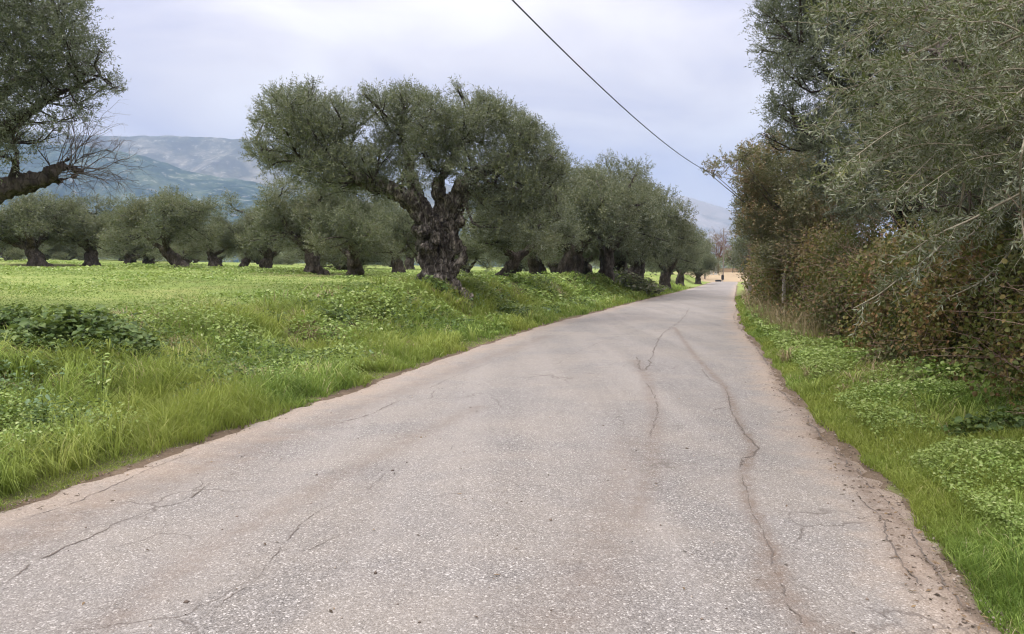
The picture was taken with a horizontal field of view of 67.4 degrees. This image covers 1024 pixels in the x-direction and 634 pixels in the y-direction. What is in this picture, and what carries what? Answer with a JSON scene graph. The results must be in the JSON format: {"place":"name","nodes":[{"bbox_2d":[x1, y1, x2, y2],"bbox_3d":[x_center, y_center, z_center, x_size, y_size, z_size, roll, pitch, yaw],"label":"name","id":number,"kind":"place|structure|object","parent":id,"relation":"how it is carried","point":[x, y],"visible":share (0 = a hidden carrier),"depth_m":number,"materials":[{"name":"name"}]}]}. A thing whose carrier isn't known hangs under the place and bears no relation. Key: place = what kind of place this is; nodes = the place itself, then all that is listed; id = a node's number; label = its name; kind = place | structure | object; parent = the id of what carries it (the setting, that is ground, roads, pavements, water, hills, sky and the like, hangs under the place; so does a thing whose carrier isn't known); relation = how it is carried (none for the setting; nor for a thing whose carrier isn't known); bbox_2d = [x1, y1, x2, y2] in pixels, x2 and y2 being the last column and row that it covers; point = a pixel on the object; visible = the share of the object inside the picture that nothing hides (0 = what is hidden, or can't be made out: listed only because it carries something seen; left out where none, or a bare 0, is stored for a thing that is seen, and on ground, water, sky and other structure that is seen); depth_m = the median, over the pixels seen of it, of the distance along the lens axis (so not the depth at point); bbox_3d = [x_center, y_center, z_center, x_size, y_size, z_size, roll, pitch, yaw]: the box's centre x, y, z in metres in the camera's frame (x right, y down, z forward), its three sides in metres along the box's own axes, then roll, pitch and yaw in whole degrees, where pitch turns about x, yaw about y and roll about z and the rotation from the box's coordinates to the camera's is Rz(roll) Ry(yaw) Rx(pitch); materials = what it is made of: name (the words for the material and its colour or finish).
{"place":"outdoors","nodes":[
{"label":"outdoors","id":0,"kind":"place"},
{"bbox_2d":[0,143,596,267],"bbox_3d":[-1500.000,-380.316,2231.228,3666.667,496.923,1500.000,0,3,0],"label":"hill","id":1,"kind":"structure","parent":0,"point":[195,184],"depth_m":2470.77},
{"bbox_2d":[9,131,599,268],"bbox_3d":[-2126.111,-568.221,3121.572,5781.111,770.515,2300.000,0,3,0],"label":"hill","id":2,"kind":"structure","parent":0,"point":[217,157],"depth_m":3320.31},
{"bbox_2d":[1,0,992,242],"label":"sky","id":3,"kind":"structure","parent":0,"point":[192,68],"materials":[{"name":"white"}]},
{"bbox_2d":[0,282,1001,633],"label":"road","id":4,"kind":"structure","parent":0,"point":[346,522],"depth_m":4.92,"materials":[{"name":"grey asphalt"}]},
{"bbox_2d":[2,313,1018,633],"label":"fallen leaves","id":5,"kind":"object","parent":4,"relation":"on","point":[756,579],"visible":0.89,"depth_m":4.39,"materials":[{"name":"brown plant"}]},
{"bbox_2d":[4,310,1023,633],"bbox_3d":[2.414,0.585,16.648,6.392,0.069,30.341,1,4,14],"label":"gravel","id":6,"kind":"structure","parent":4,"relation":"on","point":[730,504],"depth_m":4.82,"materials":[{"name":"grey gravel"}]},
{"bbox_2d":[0,258,1018,633],"bbox_3d":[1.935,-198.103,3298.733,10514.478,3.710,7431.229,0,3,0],"label":"ground","id":7,"kind":"structure","parent":0,"point":[690,284],"depth_m":17.79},
{"bbox_2d":[0,231,54,260],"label":"olive tree","id":8,"kind":"object","parent":7,"relation":"on","point":[13,254],"visible":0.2,"depth_m":60.36,"materials":[{"name":"green plant"}]},
{"bbox_2d":[0,303,63,329],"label":"bramble clump","id":9,"kind":"object","parent":7,"relation":"on","point":[9,316],"visible":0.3,"depth_m":11.30,"materials":[{"name":"green plant"}]},
{"bbox_2d":[0,188,91,265],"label":"olive tree","id":10,"kind":"object","parent":7,"relation":"on","point":[17,220],"visible":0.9,"depth_m":44.25,"materials":[{"name":"green plant"}]},
{"bbox_2d":[19,218,73,259],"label":"olive tree","id":11,"kind":"object","parent":7,"relation":"on","point":[47,256],"visible":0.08,"depth_m":86.06,"materials":[{"name":"green plant"}]},
{"bbox_2d":[16,387,81,432],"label":"tall weed","id":12,"kind":"object","parent":7,"relation":"on","point":[47,396],"visible":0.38,"depth_m":6.92,"materials":[{"name":"green plant"}]},
{"bbox_2d":[39,241,85,260],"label":"olive tree","id":13,"kind":"object","parent":7,"relation":"on","point":[77,255],"visible":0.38,"depth_m":85.64,"materials":[{"name":"green plant"}]},
{"bbox_2d":[0,0,155,212],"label":"olive tree","id":14,"kind":"object","parent":7,"relation":"on","point":[42,53],"visible":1,"depth_m":12.95,"materials":[{"name":"green plant"}]},
{"bbox_2d":[0,304,161,362],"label":"bramble clump","id":15,"kind":"object","parent":7,"relation":"on","point":[74,323],"visible":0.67,"depth_m":9.43,"materials":[{"name":"green plant"}]},
{"bbox_2d":[33,191,143,265],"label":"olive tree","id":16,"kind":"object","parent":7,"relation":"on","point":[91,222],"visible":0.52,"depth_m":46.36,"materials":[{"name":"green plant"}]},
{"bbox_2d":[78,409,118,432],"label":"leafy plant","id":17,"kind":"object","parent":7,"relation":"on","point":[98,415],"visible":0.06,"depth_m":7.29,"materials":[{"name":"green plant"}]},
{"bbox_2d":[81,349,117,400],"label":"tall weed","id":18,"kind":"object","parent":7,"relation":"on","point":[102,379],"visible":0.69,"depth_m":8.04,"materials":[{"name":"green plant"}]},
{"bbox_2d":[97,229,162,263],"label":"olive tree","id":19,"kind":"object","parent":7,"relation":"on","point":[132,255],"visible":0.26,"depth_m":66.69,"materials":[{"name":"green plant"}]},
{"bbox_2d":[97,248,167,262],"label":"olive tree","id":20,"kind":"object","parent":7,"relation":"on","point":[108,258],"visible":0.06,"depth_m":84.15,"materials":[{"name":"green plant"}]},
{"bbox_2d":[119,223,162,263],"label":"olive tree","id":21,"kind":"object","parent":7,"relation":"on","point":[147,261],"visible":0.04,"depth_m":70.48,"materials":[{"name":"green plant"}]},
{"bbox_2d":[90,184,225,267],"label":"olive tree","id":22,"kind":"object","parent":7,"relation":"on","point":[186,217],"visible":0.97,"depth_m":40.99,"materials":[{"name":"green plant"}]},
{"bbox_2d":[140,224,209,264],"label":"olive tree","id":23,"kind":"object","parent":7,"relation":"on","point":[174,249],"visible":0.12,"depth_m":58.34,"materials":[{"name":"green plant"}]},
{"bbox_2d":[180,247,219,262],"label":"olive tree","id":24,"kind":"object","parent":7,"relation":"on","point":[194,259],"visible":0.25,"depth_m":89.32,"materials":[{"name":"green plant"}]},
{"bbox_2d":[170,212,254,266],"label":"olive tree","id":25,"kind":"object","parent":7,"relation":"on","point":[229,229],"visible":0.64,"depth_m":49.70,"materials":[{"name":"green plant"}]},
{"bbox_2d":[203,333,238,362],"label":"tall weed","id":26,"kind":"object","parent":7,"relation":"on","point":[219,345],"visible":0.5,"depth_m":10.67,"materials":[{"name":"green plant"}]},
{"bbox_2d":[212,239,239,262],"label":"olive tree","id":27,"kind":"object","parent":7,"relation":"on","point":[221,258],"visible":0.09,"depth_m":109.19,"materials":[{"name":"green plant"}]},
{"bbox_2d":[205,303,286,322],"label":"weed clump","id":28,"kind":"object","parent":7,"relation":"on","point":[278,318],"visible":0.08,"depth_m":14.65,"materials":[{"name":"green plant"}]},
{"bbox_2d":[222,218,275,266],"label":"olive tree","id":29,"kind":"object","parent":7,"relation":"on","point":[246,261],"visible":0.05,"depth_m":55.95,"materials":[{"name":"green plant"}]},
{"bbox_2d":[237,249,278,263],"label":"olive tree","id":30,"kind":"object","parent":7,"relation":"on","point":[255,259],"visible":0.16,"depth_m":87.68,"materials":[{"name":"green plant"}]},
{"bbox_2d":[219,187,304,268],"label":"olive tree","id":31,"kind":"object","parent":7,"relation":"on","point":[268,254],"visible":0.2,"depth_m":51.41,"materials":[{"name":"green plant"}]},
{"bbox_2d":[0,259,527,317],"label":"field clover","id":32,"kind":"object","parent":7,"relation":"on","point":[279,270],"visible":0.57,"depth_m":30.16,"materials":[{"name":"green plant"}]},
{"bbox_2d":[258,338,312,360],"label":"weed clump","id":33,"kind":"object","parent":7,"relation":"on","point":[288,352],"visible":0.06,"depth_m":12.09,"materials":[{"name":"green plant"}]},
{"bbox_2d":[273,251,299,264],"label":"olive tree","id":34,"kind":"object","parent":7,"relation":"on","point":[282,261],"visible":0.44,"depth_m":111.52,"materials":[{"name":"green plant"}]},
{"bbox_2d":[233,158,387,274],"bbox_3d":[-9.249,-4.718,38.158,8.637,6.549,7.614,2,4,27],"label":"olive tree","id":35,"kind":"object","parent":7,"relation":"on","point":[289,217],"visible":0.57,"depth_m":37.06,"materials":[{"name":"green plant"}]},
{"bbox_2d":[0,275,643,413],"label":"pale weeds","id":36,"kind":"object","parent":7,"relation":"on","point":[31,373],"visible":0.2,"depth_m":9.05,"materials":[{"name":"green plant"}]},
{"bbox_2d":[0,259,648,315],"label":"field grass","id":37,"kind":"structure","parent":7,"relation":"on","point":[86,272],"depth_m":22.94,"materials":[{"name":"green plant"}]},
{"bbox_2d":[0,271,653,426],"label":"bank grass","id":38,"kind":"structure","parent":7,"relation":"on","point":[251,313],"depth_m":12.31,"materials":[{"name":"green plant"}]},
{"bbox_2d":[0,273,660,497],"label":"grass tussocks","id":39,"kind":"object","parent":7,"relation":"on","point":[21,466],"depth_m":8.14,"materials":[{"name":"green plant"}]},
{"bbox_2d":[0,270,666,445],"bbox_3d":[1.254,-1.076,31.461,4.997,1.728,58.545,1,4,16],"label":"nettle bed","id":40,"kind":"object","parent":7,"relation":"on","point":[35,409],"visible":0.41,"depth_m":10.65,"materials":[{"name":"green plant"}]},
{"bbox_2d":[0,271,670,471],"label":"bank weeds","id":41,"kind":"object","parent":7,"relation":"on","point":[161,308],"visible":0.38,"depth_m":15.00,"materials":[{"name":"green plant"}]},
{"bbox_2d":[282,245,390,270],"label":"olive tree","id":42,"kind":"object","parent":7,"relation":"on","point":[338,263],"visible":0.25,"depth_m":57.99,"materials":[{"name":"green plant"}]},
{"bbox_2d":[0,231,675,271],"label":"distant grove","id":43,"kind":"object","parent":7,"relation":"on","point":[115,258],"visible":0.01,"depth_m":182.10,"materials":[{"name":"green plant"}]},
{"bbox_2d":[309,306,371,329],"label":"weed clump","id":44,"kind":"object","parent":7,"relation":"on","point":[344,315],"visible":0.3,"depth_m":15.42,"materials":[{"name":"green plant"}]},
{"bbox_2d":[0,282,690,510],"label":"verge grass","id":45,"kind":"structure","parent":7,"relation":"on","point":[196,422],"depth_m":8.88,"materials":[{"name":"green plant"}]},
{"bbox_2d":[299,196,404,276],"bbox_3d":[-7.012,-3.418,34.039,4.756,4.539,6.323,-1,4,-16],"label":"olive tree","id":46,"kind":"object","parent":7,"relation":"on","point":[351,225],"visible":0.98,"depth_m":33.57,"materials":[{"name":"green plant"}]},
{"bbox_2d":[346,195,416,272],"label":"olive tree","id":47,"kind":"object","parent":7,"relation":"on","point":[403,223],"visible":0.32,"depth_m":45.19,"materials":[{"name":"green plant"}]},
{"bbox_2d":[377,202,417,269],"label":"olive tree","id":48,"kind":"object","parent":7,"relation":"on","point":[409,261],"visible":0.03,"depth_m":73.55,"materials":[{"name":"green plant"}]},
{"bbox_2d":[238,72,580,307],"bbox_3d":[-3.250,-3.864,23.757,11.138,7.798,5.573,0,3,0],"label":"olive tree","id":49,"kind":"object","parent":7,"relation":"on","point":[436,228],"visible":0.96,"depth_m":22.59,"materials":[{"name":"green plant"}]},
{"bbox_2d":[403,274,455,294],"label":"nettle clump","id":50,"kind":"object","parent":7,"relation":"on","point":[436,281],"visible":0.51,"depth_m":21.96,"materials":[{"name":"green plant"}]},
{"bbox_2d":[1,275,952,462],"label":"dry tussocks","id":51,"kind":"object","parent":7,"relation":"on","point":[783,357],"visible":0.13,"depth_m":11.07,"materials":[{"name":"beige plant"}]},
{"bbox_2d":[454,232,500,273],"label":"olive tree","id":52,"kind":"object","parent":7,"relation":"on","point":[473,254],"visible":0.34,"depth_m":54.20,"materials":[{"name":"green plant"}]},
{"bbox_2d":[1,274,1022,465],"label":"dry grass","id":53,"kind":"structure","parent":7,"relation":"on","point":[786,320],"depth_m":16.78,"materials":[{"name":"plant"}]},
{"bbox_2d":[491,304,535,319],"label":"weed clump","id":54,"kind":"object","parent":7,"relation":"on","point":[511,309],"visible":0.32,"depth_m":23.90,"materials":[{"name":"green plant"}]},
{"bbox_2d":[483,253,547,272],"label":"olive tree","id":55,"kind":"object","parent":7,"relation":"on","point":[503,261],"visible":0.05,"depth_m":72.23,"materials":[{"name":"green plant"}]},
{"bbox_2d":[458,192,590,275],"bbox_3d":[0.382,-3.154,30.898,6.110,4.739,4.595,-1,4,-11],"label":"olive tree","id":56,"kind":"object","parent":7,"relation":"on","point":[515,255],"visible":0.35,"depth_m":30.23,"materials":[{"name":"green plant"}]},
{"bbox_2d":[470,197,581,275],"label":"olive tree","id":57,"kind":"object","parent":7,"relation":"on","point":[535,265],"visible":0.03,"depth_m":43.15,"materials":[{"name":"green plant"}]},
{"bbox_2d":[498,250,587,273],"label":"olive tree","id":58,"kind":"object","parent":7,"relation":"on","point":[551,267],"visible":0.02,"depth_m":68.78,"materials":[{"name":"green plant"}]},
{"bbox_2d":[539,238,622,275],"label":"olive tree","id":59,"kind":"object","parent":7,"relation":"on","point":[587,261],"visible":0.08,"depth_m":54.37,"materials":[{"name":"green plant"}]},
{"bbox_2d":[509,155,667,276],"bbox_3d":[3.836,-4.975,41.284,8.380,7.938,8.153,-3,5,-42],"label":"olive tree","id":60,"kind":"object","parent":7,"relation":"on","point":[600,210],"visible":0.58,"depth_m":39.50,"materials":[{"name":"green plant"}]},
{"bbox_2d":[565,149,678,283],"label":"olive tree","id":61,"kind":"object","parent":7,"relation":"on","point":[606,257],"visible":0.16,"depth_m":44.39,"materials":[{"name":"green plant"}]},
{"bbox_2d":[588,168,672,274],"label":"olive tree","id":62,"kind":"object","parent":7,"relation":"on","point":[621,263],"visible":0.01,"depth_m":54.22,"materials":[{"name":"green plant"}]},
{"bbox_2d":[613,265,666,294],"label":"scrub clump","id":63,"kind":"object","parent":7,"relation":"on","point":[649,285],"visible":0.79,"depth_m":47.23,"materials":[{"name":"green plant"}]},
{"bbox_2d":[625,254,655,273],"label":"olive tree","id":64,"kind":"object","parent":7,"relation":"on","point":[630,269],"depth_m":77.71,"materials":[{"name":"green plant"}]},
{"bbox_2d":[592,182,698,284],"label":"olive tree","id":65,"kind":"object","parent":7,"relation":"on","point":[677,221],"visible":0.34,"depth_m":49.16,"materials":[{"name":"green plant"}]},
{"bbox_2d":[645,218,708,290],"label":"olive tree","id":66,"kind":"object","parent":7,"relation":"on","point":[666,267],"visible":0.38,"depth_m":59.05,"materials":[{"name":"green plant"}]},
{"bbox_2d":[629,250,736,271],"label":"distant wood","id":67,"kind":"object","parent":7,"relation":"on","point":[719,264],"visible":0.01,"depth_m":212.43,"materials":[{"name":"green plant"}]},
{"bbox_2d":[657,240,712,285],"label":"olive tree","id":68,"kind":"object","parent":7,"relation":"on","point":[682,270],"visible":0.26,"depth_m":72.44,"materials":[{"name":"green plant"}]},
{"bbox_2d":[674,251,722,283],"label":"olive tree","id":69,"kind":"object","parent":7,"relation":"on","point":[708,264],"visible":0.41,"depth_m":90.38,"materials":[{"name":"green plant"}]},
{"bbox_2d":[696,236,718,278],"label":"tree","id":70,"kind":"object","parent":7,"relation":"on","point":[712,245],"visible":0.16,"depth_m":117.63,"materials":[{"name":"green plant"}]},
{"bbox_2d":[704,228,732,269],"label":"bare tree","id":71,"kind":"object","parent":7,"relation":"on","point":[717,248],"visible":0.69,"depth_m":139.03,"materials":[{"name":"plant"}]},
{"bbox_2d":[717,243,740,272],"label":"tree","id":72,"kind":"object","parent":7,"relation":"on","point":[731,262],"visible":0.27,"depth_m":144.04,"materials":[{"name":"green plant"}]},
{"bbox_2d":[723,228,735,274],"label":"utility pole","id":73,"kind":"object","parent":7,"relation":"on","point":[723,249],"visible":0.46,"depth_m":117.52,"materials":[{"name":"brown wood"}]},
{"bbox_2d":[720,268,744,271],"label":"boundary wall","id":74,"kind":"structure","parent":7,"relation":"on","point":[729,269],"depth_m":149.57,"materials":[{"name":"beige stone"}]},
{"bbox_2d":[722,234,744,263],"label":"tree","id":75,"kind":"object","parent":7,"relation":"on","point":[731,252],"visible":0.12,"depth_m":129.31,"materials":[{"name":"green plant"}]},
{"bbox_2d":[747,168,751,293],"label":"utility pole","id":76,"kind":"object","parent":7,"relation":"on","point":[749,287],"visible":0.03,"depth_m":43.85,"materials":[{"name":"brown wood"}]},
{"bbox_2d":[734,234,770,304],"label":"ivy bush","id":77,"kind":"object","parent":7,"relation":"on","point":[747,278],"visible":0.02,"depth_m":30.32,"materials":[{"name":"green plant"}]},
{"bbox_2d":[725,174,784,291],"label":"hedgerow tree","id":78,"kind":"object","parent":7,"relation":"on","point":[738,245],"visible":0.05,"depth_m":43.88,"materials":[{"name":"green plant"}]},
{"bbox_2d":[733,239,779,307],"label":"bramble bush","id":79,"kind":"object","parent":7,"relation":"on","point":[757,276],"visible":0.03,"depth_m":27.00,"materials":[{"name":"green plant"}]},
{"bbox_2d":[741,237,801,312],"bbox_3d":[8.889,-1.252,23.587,3.416,3.630,3.484,0,3,0],"label":"ivy bush","id":80,"kind":"object","parent":7,"relation":"on","point":[774,276],"visible":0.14,"depth_m":23.73,"materials":[{"name":"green plant"}]},
{"bbox_2d":[700,127,888,274],"bbox_3d":[8.156,-2.774,22.339,5.624,6.012,4.174,0,3,0],"label":"climber clad tree","id":81,"kind":"object","parent":7,"relation":"on","point":[769,202],"visible":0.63,"depth_m":21.79,"materials":[{"name":"green plant"}]},
{"bbox_2d":[743,163,845,281],"bbox_3d":[12.217,-3.570,32.672,4.521,6.302,5.465,1,4,23],"label":"hedgerow tree","id":82,"kind":"object","parent":7,"relation":"on","point":[778,212],"visible":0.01,"depth_m":32.00,"materials":[{"name":"green plant"}]},
{"bbox_2d":[781,273,815,309],"bbox_3d":[8.778,-0.554,23.929,1.045,1.620,10.880,1,4,15],"label":"wire fence","id":83,"kind":"object","parent":7,"relation":"on","point":[783,284],"visible":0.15,"depth_m":21.95,"materials":[{"name":"metal"}]},
{"bbox_2d":[761,207,854,320],"bbox_3d":[8.530,-1.199,21.178,3.402,3.701,3.685,0,3,0],"label":"bramble bush","id":84,"kind":"object","parent":7,"relation":"on","point":[791,280],"visible":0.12,"depth_m":20.61,"materials":[{"name":"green plant"}]},
{"bbox_2d":[782,208,875,322],"bbox_3d":[7.981,-0.844,18.386,2.696,3.804,2.528,-1,4,-16],"label":"ivy bush","id":85,"kind":"object","parent":7,"relation":"on","point":[811,280],"visible":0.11,"depth_m":18.35,"materials":[{"name":"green plant"}]},
{"bbox_2d":[782,210,899,333],"bbox_3d":[7.368,-0.572,16.632,2.880,3.632,3.158,2,4,35],"label":"bramble bush","id":86,"kind":"object","parent":7,"relation":"on","point":[835,244],"visible":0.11,"depth_m":16.86,"materials":[{"name":"brown plant"}]},
{"bbox_2d":[797,231,896,339],"bbox_3d":[6.991,-0.282,14.672,2.892,2.837,3.198,0,3,0],"label":"bramble bush","id":87,"kind":"object","parent":7,"relation":"on","point":[836,304],"visible":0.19,"depth_m":14.77,"materials":[{"name":"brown plant"}]},
{"bbox_2d":[834,330,876,347],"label":"nettle clump","id":88,"kind":"object","parent":7,"relation":"on","point":[840,340],"visible":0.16,"depth_m":13.36,"materials":[{"name":"green plant"}]},
{"bbox_2d":[737,0,1012,234],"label":"olive tree","id":89,"kind":"object","parent":7,"relation":"on","point":[792,43],"visible":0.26,"depth_m":14.66,"materials":[{"name":"green plant"}]},
{"bbox_2d":[734,293,1023,633],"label":"verge grass","id":90,"kind":"structure","parent":7,"relation":"on","point":[898,470],"depth_m":5.91,"materials":[{"name":"green plant"}]},
{"bbox_2d":[741,297,1023,555],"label":"verge weeds","id":91,"kind":"object","parent":7,"relation":"on","point":[812,359],"visible":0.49,"depth_m":7.64,"materials":[{"name":"green plant"}]},
{"bbox_2d":[813,200,951,353],"bbox_3d":[6.735,-0.305,12.982,2.836,3.604,3.320,-2,4,-32],"label":"ivy bush","id":92,"kind":"object","parent":7,"relation":"on","point":[884,312],"visible":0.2,"depth_m":12.83,"materials":[{"name":"green plant"}]},
{"bbox_2d":[781,0,1023,339],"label":"olive tree","id":93,"kind":"object","parent":7,"relation":"on","point":[986,43],"visible":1,"depth_m":6.01,"materials":[{"name":"green plant"}]},
{"bbox_2d":[842,201,1020,364],"bbox_3d":[6.298,-0.334,10.818,2.790,3.214,3.245,-2,4,-33],"label":"bramble bush","id":94,"kind":"object","parent":7,"relation":"on","point":[892,353],"visible":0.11,"depth_m":11.08,"materials":[{"name":"brown plant"}]},
{"bbox_2d":[866,185,1023,381],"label":"ivy bush","id":95,"kind":"object","parent":7,"relation":"on","point":[948,320],"visible":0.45,"depth_m":9.38,"materials":[{"name":"green plant"}]},
{"bbox_2d":[886,160,1005,236],"bbox_3d":[9.783,-1.336,16.257,3.955,4.933,5.817,1,4,13],"label":"hedge bush","id":96,"kind":"object","parent":7,"relation":"on","point":[938,204],"visible":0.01,"depth_m":15.84,"materials":[{"name":"green plant"}]},
{"bbox_2d":[899,355,1015,386],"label":"nettle clump","id":97,"kind":"object","parent":7,"relation":"on","point":[952,369],"visible":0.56,"depth_m":9.04,"materials":[{"name":"green plant"}]},
{"bbox_2d":[907,204,1023,411],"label":"ivy bush","id":98,"kind":"object","parent":7,"relation":"on","point":[1002,359],"visible":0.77,"depth_m":7.73,"materials":[{"name":"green plant"}]},
{"bbox_2d":[942,168,1023,412],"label":"ivy bush","id":99,"kind":"object","parent":7,"relation":"on","point":[1002,297],"visible":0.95,"depth_m":6.03,"materials":[{"name":"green plant"}]},
{"bbox_2d":[943,403,1023,437],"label":"nettle clump","id":100,"kind":"object","parent":7,"relation":"on","point":[1001,417],"visible":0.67,"depth_m":6.68,"materials":[{"name":"green plant"}]},
{"bbox_2d":[512,0,734,178],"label":"overhead cable","id":101,"kind":"object","parent":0,"point":[593,79],"visible":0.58,"depth_m":11.85,"materials":[{"name":"rubber"}]},
{"bbox_2d":[662,196,748,267],"bbox_3d":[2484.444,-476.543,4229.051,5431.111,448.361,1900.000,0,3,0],"label":"hill","id":102,"kind":"structure","parent":0,"point":[708,216],"depth_m":4324.86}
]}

